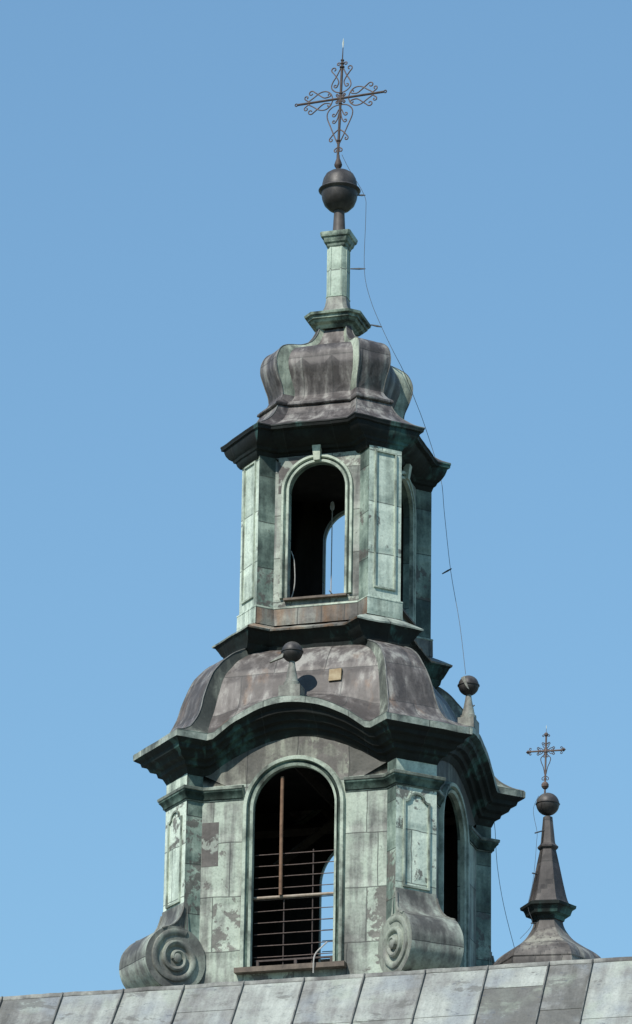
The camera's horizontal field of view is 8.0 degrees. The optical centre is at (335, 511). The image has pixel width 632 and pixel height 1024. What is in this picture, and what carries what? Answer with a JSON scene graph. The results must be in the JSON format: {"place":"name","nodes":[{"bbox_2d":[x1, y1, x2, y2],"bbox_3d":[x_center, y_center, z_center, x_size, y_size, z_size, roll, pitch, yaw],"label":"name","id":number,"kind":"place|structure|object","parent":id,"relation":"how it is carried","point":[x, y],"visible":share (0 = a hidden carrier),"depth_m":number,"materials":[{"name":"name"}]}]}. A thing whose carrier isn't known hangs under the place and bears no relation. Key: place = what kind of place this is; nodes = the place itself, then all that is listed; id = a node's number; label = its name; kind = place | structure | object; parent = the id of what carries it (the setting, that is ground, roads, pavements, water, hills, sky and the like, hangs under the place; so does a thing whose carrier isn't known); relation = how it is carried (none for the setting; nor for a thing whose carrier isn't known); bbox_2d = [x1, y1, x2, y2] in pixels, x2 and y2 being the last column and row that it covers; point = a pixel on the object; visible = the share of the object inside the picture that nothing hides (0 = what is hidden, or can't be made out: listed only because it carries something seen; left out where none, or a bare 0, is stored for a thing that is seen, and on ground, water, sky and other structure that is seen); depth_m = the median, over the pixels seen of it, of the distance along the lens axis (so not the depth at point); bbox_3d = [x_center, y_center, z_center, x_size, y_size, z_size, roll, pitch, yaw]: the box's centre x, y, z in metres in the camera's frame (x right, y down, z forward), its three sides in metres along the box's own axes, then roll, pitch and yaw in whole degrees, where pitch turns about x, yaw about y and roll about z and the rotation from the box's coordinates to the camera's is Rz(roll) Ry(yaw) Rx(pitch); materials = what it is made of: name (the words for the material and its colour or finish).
{"place":"outdoors","nodes":[
{"label":"outdoors","id":0,"kind":"place"},
{"bbox_2d":[0,0,631,996],"label":"sky","id":1,"kind":"structure","parent":0,"point":[163,212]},
{"label":"ground","id":2,"kind":"structure","parent":0,"visible":0},
{"bbox_2d":[0,957,631,1023],"bbox_3d":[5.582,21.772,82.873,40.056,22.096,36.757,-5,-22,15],"label":"roof","id":3,"kind":"structure","parent":2,"relation":"on","point":[591,991],"depth_m":77.10,"materials":[{"name":"metal"}]},
{"bbox_2d":[119,168,525,988],"bbox_3d":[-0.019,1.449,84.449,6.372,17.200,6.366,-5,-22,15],"label":"bell tower","id":4,"kind":"structure","parent":3,"relation":"on","point":[399,798],"depth_m":82.42,"materials":[{"name":"green metal"}]},
{"bbox_2d":[269,641,304,696],"bbox_3d":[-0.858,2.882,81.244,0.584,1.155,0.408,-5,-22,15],"label":"ball finial","id":5,"kind":"object","parent":4,"relation":"on","point":[292,652],"visible":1,"depth_m":81.17,"materials":[{"name":"grey metal"}]},
{"bbox_2d":[291,551,294,596],"bbox_3d":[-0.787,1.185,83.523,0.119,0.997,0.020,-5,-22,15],"label":"cable","id":6,"kind":"object","parent":4,"relation":"hanging from","point":[294,574],"visible":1,"depth_m":83.52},
{"bbox_2d":[253,849,333,965],"bbox_3d":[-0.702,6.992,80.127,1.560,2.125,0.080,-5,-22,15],"label":"railing","id":7,"kind":"object","parent":4,"relation":"attached to","point":[284,897],"visible":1,"depth_m":80.09,"materials":[{"name":"metal"}]},
{"bbox_2d":[279,776,283,894],"bbox_3d":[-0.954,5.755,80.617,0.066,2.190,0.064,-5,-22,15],"label":"pipe","id":8,"kind":"object","parent":7,"relation":"attached to","point":[281,836],"visible":1,"depth_m":80.58,"materials":[{"name":"metal"}]},
{"bbox_2d":[313,942,326,972],"bbox_3d":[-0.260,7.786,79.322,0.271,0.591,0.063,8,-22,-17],"label":"cable","id":9,"kind":"object","parent":4,"relation":"hanging from","point":[316,953],"visible":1,"depth_m":79.31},
{"bbox_2d":[329,501,334,593],"bbox_3d":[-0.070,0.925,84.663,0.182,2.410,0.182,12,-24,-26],"label":"antenna rod","id":10,"kind":"object","parent":4,"relation":"on","point":[332,506],"visible":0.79,"depth_m":84.82,"materials":[{"name":"grey metal"}]},
{"bbox_2d":[295,38,386,168],"bbox_3d":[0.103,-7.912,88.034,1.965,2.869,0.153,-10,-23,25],"label":"wrought iron cross","id":11,"kind":"object","parent":4,"relation":"on","point":[340,100],"visible":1,"depth_m":88.02,"materials":[{"name":"black metal"}]},
{"bbox_2d":[342,155,465,673],"bbox_3d":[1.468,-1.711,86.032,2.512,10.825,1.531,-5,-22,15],"label":"lightning conductor","id":12,"kind":"object","parent":4,"relation":"attached to","point":[413,396],"visible":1,"depth_m":86.17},
{"bbox_2d":[457,675,479,732],"bbox_3d":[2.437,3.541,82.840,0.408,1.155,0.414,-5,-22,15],"label":"ball finial","id":13,"kind":"object","parent":4,"relation":"on","point":[468,686],"visible":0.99,"depth_m":82.80,"materials":[{"name":"grey metal"}]},
{"bbox_2d":[473,705,514,947],"bbox_3d":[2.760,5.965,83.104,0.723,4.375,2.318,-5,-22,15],"label":"lightning conductor","id":14,"kind":"object","parent":4,"relation":"attached to","point":[499,880],"visible":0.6,"depth_m":83.90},
{"bbox_2d":[493,793,600,964],"bbox_3d":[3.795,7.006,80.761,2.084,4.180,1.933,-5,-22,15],"label":"spire turret","id":15,"kind":"object","parent":3,"relation":"on","point":[551,909],"visible":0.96,"depth_m":80.44,"materials":[{"name":"grey metal"}]},
{"bbox_2d":[528,796,543,929],"bbox_3d":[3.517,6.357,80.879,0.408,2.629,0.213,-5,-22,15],"label":"lightning conductor","id":16,"kind":"object","parent":15,"relation":"attached to","point":[534,866],"visible":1,"depth_m":80.82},
{"bbox_2d":[526,725,565,792],"bbox_3d":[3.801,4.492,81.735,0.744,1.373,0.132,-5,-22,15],"label":"wrought iron cross","id":17,"kind":"object","parent":15,"relation":"on","point":[544,785],"visible":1,"depth_m":81.76,"materials":[{"name":"black metal"}]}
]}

